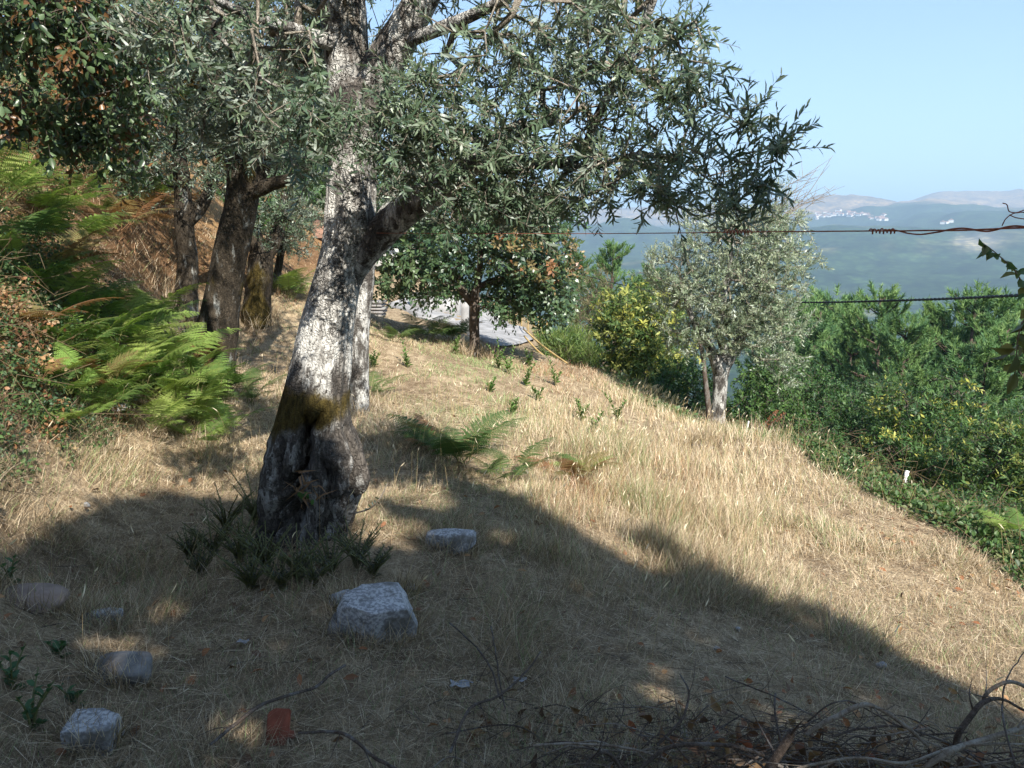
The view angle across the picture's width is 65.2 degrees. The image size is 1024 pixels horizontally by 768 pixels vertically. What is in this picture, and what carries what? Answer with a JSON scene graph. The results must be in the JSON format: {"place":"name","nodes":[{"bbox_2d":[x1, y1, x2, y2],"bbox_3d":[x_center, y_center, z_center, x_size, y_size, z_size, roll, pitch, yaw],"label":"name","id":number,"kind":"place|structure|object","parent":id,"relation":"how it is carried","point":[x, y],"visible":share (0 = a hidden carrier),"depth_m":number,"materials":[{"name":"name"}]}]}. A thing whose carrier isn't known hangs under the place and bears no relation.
{"place":"outdoors","nodes":[
{"label":"outdoors","id":0,"kind":"place"},
{"bbox_2d":[0,44,1023,767],"bbox_3d":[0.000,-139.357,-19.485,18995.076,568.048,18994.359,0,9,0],"label":"ground","id":1,"kind":"structure","parent":0,"point":[924,266],"depth_m":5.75,"materials":[{"name":"beige plant"}]},
{"bbox_2d":[15,667,54,730],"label":"sapling","id":2,"kind":"object","parent":1,"relation":"on","point":[30,711],"visible":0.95,"depth_m":2.65,"materials":[{"name":"green plant"}]},
{"bbox_2d":[2,583,69,613],"bbox_3d":[-2.061,0.920,3.408,0.304,0.110,0.187,0,9,0],"label":"stone","id":3,"kind":"object","parent":1,"relation":"on","point":[57,589],"visible":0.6,"depth_m":3.38,"materials":[{"name":"grey stone"}]},
{"bbox_2d":[0,138,80,201],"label":"fern","id":4,"kind":"object","parent":1,"relation":"on","point":[27,180],"visible":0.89,"depth_m":7.73,"materials":[{"name":"green plant"}]},
{"bbox_2d":[0,200,85,249],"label":"fern","id":5,"kind":"object","parent":1,"relation":"on","point":[37,227],"visible":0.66,"depth_m":7.04,"materials":[{"name":"green plant"}]},
{"bbox_2d":[1,183,109,217],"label":"fern","id":6,"kind":"object","parent":1,"relation":"on","point":[48,198],"visible":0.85,"depth_m":8.11,"materials":[{"name":"green plant"}]},
{"bbox_2d":[2,249,113,294],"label":"fern","id":7,"kind":"object","parent":1,"relation":"on","point":[59,265],"visible":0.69,"depth_m":6.86,"materials":[{"name":"green plant"}]},
{"bbox_2d":[0,283,119,332],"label":"fern","id":8,"kind":"object","parent":1,"relation":"on","point":[34,314],"visible":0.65,"depth_m":6.02,"materials":[{"name":"green plant"}]},
{"bbox_2d":[8,227,127,272],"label":"fern","id":9,"kind":"object","parent":1,"relation":"on","point":[69,249],"visible":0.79,"depth_m":7.61,"materials":[{"name":"green plant"}]},
{"bbox_2d":[9,259,140,313],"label":"fern","id":10,"kind":"object","parent":1,"relation":"on","point":[68,282],"visible":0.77,"depth_m":6.92,"materials":[{"name":"green plant"}]},
{"bbox_2d":[31,399,120,426],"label":"fern","id":11,"kind":"object","parent":1,"relation":"on","point":[77,415],"visible":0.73,"depth_m":5.69,"materials":[{"name":"green plant"}]},
{"bbox_2d":[33,208,146,243],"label":"fern","id":12,"kind":"object","parent":1,"relation":"on","point":[91,226],"visible":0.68,"depth_m":8.22,"materials":[{"name":"green plant"}]},
{"bbox_2d":[60,708,124,755],"bbox_3d":[-1.401,1.168,2.678,0.160,0.105,0.135,1,12,-6],"label":"stone","id":13,"kind":"object","parent":1,"relation":"on","point":[85,734],"visible":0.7,"depth_m":2.63,"materials":[{"name":"stone"}]},
{"bbox_2d":[40,291,172,349],"bbox_3d":[-3.594,-0.584,7.403,1.311,0.508,0.988,0,9,0],"label":"fern","id":14,"kind":"object","parent":1,"relation":"on","point":[125,324],"visible":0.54,"depth_m":7.30,"materials":[{"name":"green plant"}]},
{"bbox_2d":[63,349,162,390],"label":"fern","id":15,"kind":"object","parent":1,"relation":"on","point":[114,372],"visible":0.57,"depth_m":6.45,"materials":[{"name":"green plant"}]},
{"bbox_2d":[0,0,230,212],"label":"oak tree","id":16,"kind":"object","parent":1,"relation":"on","point":[55,35],"visible":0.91,"depth_m":5.37,"materials":[{"name":"green plant"}]},
{"bbox_2d":[90,651,152,684],"bbox_3d":[-1.492,1.097,3.056,0.220,0.096,0.150,4,19,-15],"label":"stone","id":17,"kind":"object","parent":1,"relation":"on","point":[137,667],"visible":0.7,"depth_m":3.03,"materials":[{"name":"grey stone"}]},
{"bbox_2d":[0,171,249,411],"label":"bracken thicket","id":18,"kind":"object","parent":1,"relation":"on","point":[66,360],"visible":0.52,"depth_m":6.66,"materials":[{"name":"green plant"}]},
{"bbox_2d":[0,42,261,500],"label":"brambles","id":19,"kind":"object","parent":1,"relation":"on","point":[28,402],"visible":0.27,"depth_m":6.02,"materials":[{"name":"green plant"}]},
{"bbox_2d":[82,192,180,233],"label":"fern","id":20,"kind":"object","parent":1,"relation":"on","point":[132,206],"visible":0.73,"depth_m":10.32,"materials":[{"name":"green plant"}]},
{"bbox_2d":[79,310,203,351],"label":"fern","id":21,"kind":"object","parent":1,"relation":"on","point":[167,325],"visible":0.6,"depth_m":7.57,"materials":[{"name":"green plant"}]},
{"bbox_2d":[74,321,220,384],"bbox_3d":[-3.338,-0.276,7.223,1.311,0.508,0.988,-4,10,-22],"label":"fern","id":22,"kind":"object","parent":1,"relation":"on","point":[117,349],"visible":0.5,"depth_m":7.08,"materials":[{"name":"green plant"}]},
{"bbox_2d":[92,390,203,429],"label":"fern","id":23,"kind":"object","parent":1,"relation":"on","point":[163,412],"visible":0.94,"depth_m":6.61,"materials":[{"name":"green plant"}]},
{"bbox_2d":[101,282,209,326],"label":"fern","id":24,"kind":"object","parent":1,"relation":"on","point":[136,293],"visible":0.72,"depth_m":8.47,"materials":[{"name":"green plant"}]},
{"bbox_2d":[74,0,246,325],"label":"olive tree","id":25,"kind":"object","parent":1,"relation":"on","point":[188,216],"visible":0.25,"depth_m":11.51,"materials":[{"name":"green plant"}]},
{"bbox_2d":[96,359,235,402],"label":"fern","id":26,"kind":"object","parent":1,"relation":"on","point":[175,382],"visible":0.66,"depth_m":6.89,"materials":[{"name":"green plant"}]},
{"bbox_2d":[8,0,325,202],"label":"oak tree","id":27,"kind":"object","parent":1,"relation":"on","point":[88,85],"visible":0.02,"depth_m":12.96,"materials":[{"name":"green plant"}]},
{"bbox_2d":[102,319,239,370],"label":"fern","id":28,"kind":"object","parent":1,"relation":"on","point":[171,347],"visible":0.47,"depth_m":7.92,"materials":[{"name":"green plant"}]},
{"bbox_2d":[128,180,222,215],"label":"fern","id":29,"kind":"object","parent":1,"relation":"on","point":[168,199],"visible":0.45,"depth_m":13.10,"materials":[{"name":"green plant"}]},
{"bbox_2d":[130,364,232,422],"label":"fern","id":30,"kind":"object","parent":1,"relation":"on","point":[205,396],"visible":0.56,"depth_m":7.34,"materials":[{"name":"green plant"}]},
{"bbox_2d":[149,410,248,443],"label":"fern","id":31,"kind":"object","parent":1,"relation":"on","point":[219,426],"visible":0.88,"depth_m":7.21,"materials":[{"name":"green plant"}]},
{"bbox_2d":[179,530,223,576],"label":"olive sucker","id":32,"kind":"object","parent":1,"relation":"on","point":[200,557],"visible":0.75,"depth_m":4.65,"materials":[{"name":"green plant"}]},
{"bbox_2d":[200,494,262,564],"bbox_3d":[-1.508,0.866,4.521,0.405,0.370,0.343,8,12,42],"label":"olive sucker","id":33,"kind":"object","parent":1,"relation":"on","point":[231,548],"visible":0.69,"depth_m":4.52,"materials":[{"name":"green plant"}]},
{"bbox_2d":[90,0,397,383],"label":"olive tree","id":34,"kind":"object","parent":1,"relation":"on","point":[222,296],"visible":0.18,"depth_m":8.52,"materials":[{"name":"green plant"}]},
{"bbox_2d":[214,531,282,591],"bbox_3d":[-1.313,0.931,4.022,0.262,0.293,0.359,5,10,30],"label":"olive sucker","id":35,"kind":"object","parent":1,"relation":"on","point":[249,577],"visible":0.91,"depth_m":4.02,"materials":[{"name":"green plant"}]},
{"bbox_2d":[217,367,286,405],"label":"fern","id":36,"kind":"object","parent":1,"relation":"on","point":[249,390],"visible":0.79,"depth_m":8.46,"materials":[{"name":"green plant"}]},
{"bbox_2d":[225,515,291,573],"bbox_3d":[-1.344,0.863,4.214,0.327,0.334,0.378,0,9,0],"label":"olive sucker","id":37,"kind":"object","parent":1,"relation":"on","point":[265,555],"visible":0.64,"depth_m":4.20,"materials":[{"name":"green plant"}]},
{"bbox_2d":[202,136,323,328],"bbox_3d":[-3.932,-2.194,12.926,1.890,3.453,2.593,0,9,0],"label":"olive tree","id":38,"kind":"object","parent":1,"relation":"on","point":[264,251],"visible":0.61,"depth_m":12.77,"materials":[{"name":"green plant"}]},
{"bbox_2d":[195,664,345,745],"bbox_3d":[-0.862,1.105,2.821,0.137,0.123,0.712,4,10,26],"label":"dead branch","id":39,"kind":"object","parent":1,"relation":"on","point":[228,728],"visible":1,"depth_m":2.77,"materials":[{"name":"brown wood"}]},
{"bbox_2d":[252,546,307,591],"bbox_3d":[-1.169,0.955,3.992,0.276,0.236,0.191,9,13,44],"label":"olive sucker","id":40,"kind":"object","parent":1,"relation":"on","point":[278,579],"visible":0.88,"depth_m":3.99,"materials":[{"name":"green plant"}]},
{"bbox_2d":[265,708,295,746],"bbox_3d":[-0.806,1.197,2.793,0.100,0.118,0.087,-1,9,-9],"label":"broken tile","id":41,"kind":"object","parent":1,"relation":"on","point":[276,713],"visible":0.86,"depth_m":2.78,"materials":[{"name":"ceramic"}]},
{"bbox_2d":[273,267,314,298],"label":"fern","id":42,"kind":"object","parent":1,"relation":"on","point":[292,282],"visible":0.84,"depth_m":13.98,"materials":[{"name":"green plant"}]},
{"bbox_2d":[263,523,329,581],"bbox_3d":[-1.095,0.903,4.101,0.305,0.276,0.334,4,10,23],"label":"olive sucker","id":43,"kind":"object","parent":1,"relation":"on","point":[283,559],"visible":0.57,"depth_m":4.09,"materials":[{"name":"green plant"}]},
{"bbox_2d":[283,536,342,588],"bbox_3d":[-1.000,0.933,4.020,0.319,0.264,0.239,5,10,27],"label":"olive sucker","id":44,"kind":"object","parent":1,"relation":"on","point":[310,564],"visible":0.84,"depth_m":4.01,"materials":[{"name":"green plant"}]},
{"bbox_2d":[298,526,361,576],"bbox_3d":[-0.952,0.892,4.188,0.274,0.283,0.279,8,12,42],"label":"olive sucker","id":45,"kind":"object","parent":1,"relation":"on","point":[326,557],"visible":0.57,"depth_m":4.18,"materials":[{"name":"green plant"}]},
{"bbox_2d":[326,516,381,568],"bbox_3d":[-0.857,0.869,4.272,0.250,0.265,0.305,6,11,32],"label":"olive sucker","id":46,"kind":"object","parent":1,"relation":"on","point":[368,541],"visible":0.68,"depth_m":4.27,"materials":[{"name":"green plant"}]},
{"bbox_2d":[0,239,728,760],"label":"grass tufts","id":47,"kind":"object","parent":1,"relation":"on","point":[372,407],"visible":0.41,"depth_m":3.53,"materials":[{"name":"plant"}]},
{"bbox_2d":[348,542,392,577],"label":"olive sucker","id":48,"kind":"object","parent":1,"relation":"on","point":[377,564],"visible":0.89,"depth_m":4.15,"materials":[{"name":"green plant"}]},
{"bbox_2d":[336,582,417,644],"bbox_3d":[-0.618,1.061,3.651,0.363,0.239,0.282,1,16,-18],"label":"stone","id":49,"kind":"object","parent":1,"relation":"on","point":[373,606],"visible":0.74,"depth_m":3.55,"materials":[{"name":"stone"}]},
{"bbox_2d":[303,32,450,412],"bbox_3d":[-1.358,-1.420,8.557,1.851,4.676,2.071,5,10,29],"label":"olive tree","id":50,"kind":"object","parent":1,"relation":"on","point":[359,387],"visible":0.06,"depth_m":8.54,"materials":[{"name":"grey plant"}]},
{"bbox_2d":[32,61,725,421],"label":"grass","id":51,"kind":"structure","parent":1,"relation":"on","point":[400,321],"depth_m":15.53,"materials":[{"name":"plant"}]},
{"bbox_2d":[207,109,590,282],"bbox_3d":[-5.580,-7.579,32.774,18.879,7.260,11.016,-8,12,-43],"label":"oak tree","id":52,"kind":"object","parent":1,"relation":"on","point":[322,192],"visible":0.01,"depth_m":32.26,"materials":[{"name":"green plant"}]},
{"bbox_2d":[391,314,458,341],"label":"fern","id":53,"kind":"object","parent":1,"relation":"on","point":[433,326],"visible":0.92,"depth_m":15.45,"materials":[{"name":"green plant"}]},
{"bbox_2d":[425,528,476,553],"bbox_3d":[-0.353,0.910,4.627,0.298,0.131,0.131,0,9,-3],"label":"stone","id":54,"kind":"object","parent":1,"relation":"on","point":[462,535],"visible":0.8,"depth_m":4.57,"materials":[{"name":"stone"}]},
{"bbox_2d":[385,410,528,466],"bbox_3d":[-0.353,0.494,6.633,1.279,0.400,1.266,-3,10,-17],"label":"fern","id":55,"kind":"object","parent":1,"relation":"on","point":[453,446],"visible":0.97,"depth_m":6.76,"materials":[{"name":"green plant"}]},
{"bbox_2d":[79,0,835,551],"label":"olive tree","id":56,"kind":"object","parent":1,"relation":"on","point":[315,472],"visible":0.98,"depth_m":3.57,"materials":[{"name":"green plant"}]},
{"bbox_2d":[401,203,1023,234],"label":"rusty wire","id":57,"kind":"object","parent":56,"relation":"attached to","point":[938,231],"visible":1,"depth_m":1.73,"materials":[{"name":"brown metal"}]},
{"bbox_2d":[388,298,532,348],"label":"lane","id":58,"kind":"structure","parent":1,"relation":"on","point":[486,330],"depth_m":22.77,"materials":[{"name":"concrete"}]},
{"bbox_2d":[372,177,588,356],"bbox_3d":[-0.667,-2.102,14.817,4.180,3.413,3.942,0,9,0],"label":"orchard tree","id":59,"kind":"object","parent":1,"relation":"on","point":[536,280],"visible":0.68,"depth_m":14.16,"materials":[{"name":"green plant"}]},
{"bbox_2d":[0,84,1013,756],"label":"seed heads","id":60,"kind":"object","parent":1,"relation":"on","point":[598,480],"visible":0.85,"depth_m":7.09,"materials":[{"name":"beige plant"}]},
{"bbox_2d":[0,323,1023,767],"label":"dry grass","id":61,"kind":"structure","parent":1,"relation":"on","point":[174,597],"depth_m":3.88,"materials":[{"name":"plant"}]},
{"bbox_2d":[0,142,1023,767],"bbox_3d":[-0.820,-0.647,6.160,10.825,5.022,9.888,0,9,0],"label":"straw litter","id":62,"kind":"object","parent":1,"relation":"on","point":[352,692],"visible":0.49,"depth_m":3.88,"materials":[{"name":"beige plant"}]},
{"bbox_2d":[0,253,1023,767],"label":"fallen leaves","id":63,"kind":"object","parent":1,"relation":"on","point":[446,693],"visible":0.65,"depth_m":3.59,"materials":[{"name":"plant"}]},
{"bbox_2d":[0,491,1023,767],"bbox_3d":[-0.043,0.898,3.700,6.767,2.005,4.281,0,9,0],"label":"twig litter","id":64,"kind":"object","parent":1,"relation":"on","point":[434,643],"visible":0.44,"depth_m":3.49,"materials":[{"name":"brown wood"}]},
{"bbox_2d":[460,437,580,483],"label":"fern","id":65,"kind":"object","parent":1,"relation":"on","point":[497,464],"visible":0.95,"depth_m":6.46,"materials":[{"name":"green plant"}]},
{"bbox_2d":[514,451,621,484],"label":"fern","id":66,"kind":"object","parent":1,"relation":"on","point":[574,470],"visible":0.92,"depth_m":6.88,"materials":[{"name":"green plant"}]},
{"bbox_2d":[532,320,605,371],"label":"broom bush","id":67,"kind":"object","parent":1,"relation":"on","point":[573,346],"visible":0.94,"depth_m":17.75,"materials":[{"name":"green plant"}]},
{"bbox_2d":[564,263,615,350],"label":"broom bush","id":68,"kind":"object","parent":1,"relation":"on","point":[582,307],"visible":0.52,"depth_m":23.77,"materials":[{"name":"green plant"}]},
{"bbox_2d":[570,238,651,361],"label":"pine tree","id":69,"kind":"object","parent":1,"relation":"on","point":[611,251],"visible":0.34,"depth_m":31.59,"materials":[{"name":"green plant"}]},
{"bbox_2d":[586,274,705,398],"bbox_3d":[3.030,-1.014,19.149,3.156,3.368,3.334,-7,11,-37],"label":"bush","id":70,"kind":"object","parent":1,"relation":"on","point":[640,339],"visible":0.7,"depth_m":18.44,"materials":[{"name":"green plant"}]},
{"bbox_2d":[577,362,722,428],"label":"edge weeds","id":71,"kind":"object","parent":1,"relation":"on","point":[621,378],"visible":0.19,"depth_m":14.44,"materials":[{"name":"beige plant"}]},
{"bbox_2d":[634,353,740,418],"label":"leafy shrub","id":72,"kind":"object","parent":1,"relation":"on","point":[669,378],"visible":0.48,"depth_m":16.76,"materials":[{"name":"green plant"}]},
{"bbox_2d":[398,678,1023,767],"bbox_3d":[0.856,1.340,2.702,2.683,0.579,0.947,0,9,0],"label":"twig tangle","id":73,"kind":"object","parent":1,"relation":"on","point":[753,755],"visible":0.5,"depth_m":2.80,"materials":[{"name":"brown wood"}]},
{"bbox_2d":[432,683,1023,767],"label":"brush pile","id":74,"kind":"object","parent":1,"relation":"on","point":[799,745],"visible":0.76,"depth_m":2.62,"materials":[{"name":"brown wood"}]},
{"bbox_2d":[638,728,798,767],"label":"dead branch","id":75,"kind":"object","parent":74,"relation":"on","point":[654,756],"visible":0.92,"depth_m":2.29,"materials":[{"name":"brown wood"}]},
{"bbox_2d":[747,703,804,767],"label":"dead branch","id":76,"kind":"object","parent":74,"relation":"on","point":[779,752],"visible":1,"depth_m":2.27,"materials":[{"name":"brown wood"}]},
{"bbox_2d":[804,702,928,747],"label":"dead branch","id":77,"kind":"object","parent":74,"relation":"on","point":[836,716],"visible":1,"depth_m":2.38,"materials":[{"name":"brown wood"}]},
{"bbox_2d":[795,743,1023,767],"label":"dead branch","id":78,"kind":"object","parent":74,"relation":"on","point":[878,759],"visible":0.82,"depth_m":2.30,"materials":[{"name":"brown wood"}]},
{"bbox_2d":[924,718,1023,767],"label":"dead branch","id":79,"kind":"object","parent":74,"relation":"on","point":[952,750],"visible":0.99,"depth_m":2.31,"materials":[{"name":"brown wood"}]},
{"bbox_2d":[944,680,1023,751],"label":"dead branch","id":80,"kind":"object","parent":74,"relation":"on","point":[969,717],"visible":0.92,"depth_m":2.41,"materials":[{"name":"brown wood"}]},
{"bbox_2d":[624,175,834,423],"bbox_3d":[3.702,-1.006,13.915,3.028,5.132,3.106,6,11,34],"label":"olive tree","id":81,"kind":"object","parent":1,"relation":"on","point":[763,282],"visible":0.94,"depth_m":13.53,"materials":[{"name":"green plant"}]},
{"bbox_2d":[457,696,1020,767],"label":"withered leaves","id":82,"kind":"object","parent":1,"relation":"on","point":[881,748],"visible":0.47,"depth_m":2.78,"materials":[{"name":"plant"}]},
{"bbox_2d":[725,347,821,438],"bbox_3d":[5.275,0.853,16.628,1.922,3.152,3.174,1,9,9],"label":"leafy shrub","id":83,"kind":"object","parent":1,"relation":"on","point":[755,410],"visible":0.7,"depth_m":16.21,"materials":[{"name":"green plant"}]},
{"bbox_2d":[726,289,863,426],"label":"pine tree","id":84,"kind":"object","parent":1,"relation":"on","point":[826,314],"visible":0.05,"depth_m":61.73,"materials":[{"name":"green plant"}]},
{"bbox_2d":[748,317,843,424],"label":"pine tree","id":85,"kind":"object","parent":1,"relation":"on","point":[821,331],"visible":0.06,"depth_m":54.74,"materials":[{"name":"green plant"}]},
{"bbox_2d":[579,274,1017,302],"bbox_3d":[4.113,-2.907,21.823,3.167,1.186,30.952,-2,9,-9],"label":"service cable","id":86,"kind":"object","parent":1,"relation":"on","point":[962,298],"visible":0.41,"depth_m":12.37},
{"bbox_2d":[732,282,872,424],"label":"pine tree","id":87,"kind":"object","parent":1,"relation":"on","point":[829,306],"visible":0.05,"depth_m":79.58,"materials":[{"name":"green plant"}]},
{"bbox_2d":[773,352,885,464],"bbox_3d":[6.921,1.487,18.130,2.649,4.317,5.088,0,9,0],"label":"leafy shrub","id":88,"kind":"object","parent":1,"relation":"on","point":[848,420],"visible":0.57,"depth_m":17.85,"materials":[{"name":"green plant"}]},
{"bbox_2d":[790,325,873,443],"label":"pine tree","id":89,"kind":"object","parent":1,"relation":"on","point":[847,349],"visible":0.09,"depth_m":42.16,"materials":[{"name":"green plant"}]},
{"bbox_2d":[677,391,1023,587],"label":"crest brambles","id":90,"kind":"object","parent":1,"relation":"on","point":[958,517],"visible":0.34,"depth_m":7.97,"materials":[{"name":"green plant"}]},
{"bbox_2d":[974,506,1023,535],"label":"fern","id":91,"kind":"object","parent":90,"relation":"on","point":[1020,518],"visible":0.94,"depth_m":7.06,"materials":[{"name":"green plant"}]},
{"bbox_2d":[803,279,937,448],"bbox_3d":[17.457,2.539,38.900,7.434,15.326,7.592,0,9,0],"label":"pine tree","id":92,"kind":"object","parent":1,"relation":"on","point":[857,319],"visible":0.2,"depth_m":37.90,"materials":[{"name":"green plant"}]},
{"bbox_2d":[837,371,917,478],"bbox_3d":[9.073,2.661,19.811,2.155,5.520,6.590,3,10,19],"label":"leafy shrub","id":93,"kind":"object","parent":1,"relation":"on","point":[869,385],"visible":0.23,"depth_m":21.13,"materials":[{"name":"green plant"}]},
{"bbox_2d":[825,308,964,447],"bbox_3d":[16.718,3.240,34.984,6.458,13.089,6.732,-2,9,-15],"label":"pine tree","id":94,"kind":"object","parent":1,"relation":"on","point":[895,352],"visible":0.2,"depth_m":34.06,"materials":[{"name":"green plant"}]},
{"bbox_2d":[864,294,981,457],"bbox_3d":[20.628,4.023,40.321,8.558,17.128,8.373,1,9,5],"label":"pine tree","id":95,"kind":"object","parent":1,"relation":"on","point":[929,306],"visible":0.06,"depth_m":38.76,"materials":[{"name":"green plant"}]},
{"bbox_2d":[855,358,992,495],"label":"chestnut tree","id":96,"kind":"object","parent":1,"relation":"on","point":[931,411],"visible":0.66,"depth_m":15.62,"materials":[{"name":"green plant"}]},
{"bbox_2d":[889,279,1023,462],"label":"pine tree","id":97,"kind":"object","parent":1,"relation":"on","point":[961,312],"visible":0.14,"depth_m":35.89,"materials":[{"name":"green plant"}]},
{"bbox_2d":[906,332,1023,496],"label":"pine tree","id":98,"kind":"object","parent":1,"relation":"on","point":[995,375],"visible":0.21,"depth_m":27.95,"materials":[{"name":"green plant"}]},
{"bbox_2d":[927,398,1023,515],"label":"leafy shrub","id":99,"kind":"object","parent":1,"relation":"on","point":[1002,454],"visible":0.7,"depth_m":12.78,"materials":[{"name":"green plant"}]},
{"bbox_2d":[946,308,1023,492],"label":"pine tree","id":100,"kind":"object","parent":1,"relation":"on","point":[1004,331],"visible":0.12,"depth_m":33.37,"materials":[{"name":"green plant"}]},
{"bbox_2d":[1003,309,1023,394],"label":"hanging shoot","id":101,"kind":"object","parent":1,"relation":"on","point":[1013,379],"visible":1,"depth_m":1.93,"materials":[{"name":"green plant"}]},
{"bbox_2d":[3,0,1023,230],"label":"sky","id":102,"kind":"structure","parent":0,"point":[915,99],"materials":[{"name":"blue"}]},
{"bbox_2d":[976,239,1023,300],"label":"hanging shoot","id":103,"kind":"object","parent":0,"point":[988,250],"visible":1,"depth_m":1.96,"materials":[{"name":"green plant"}]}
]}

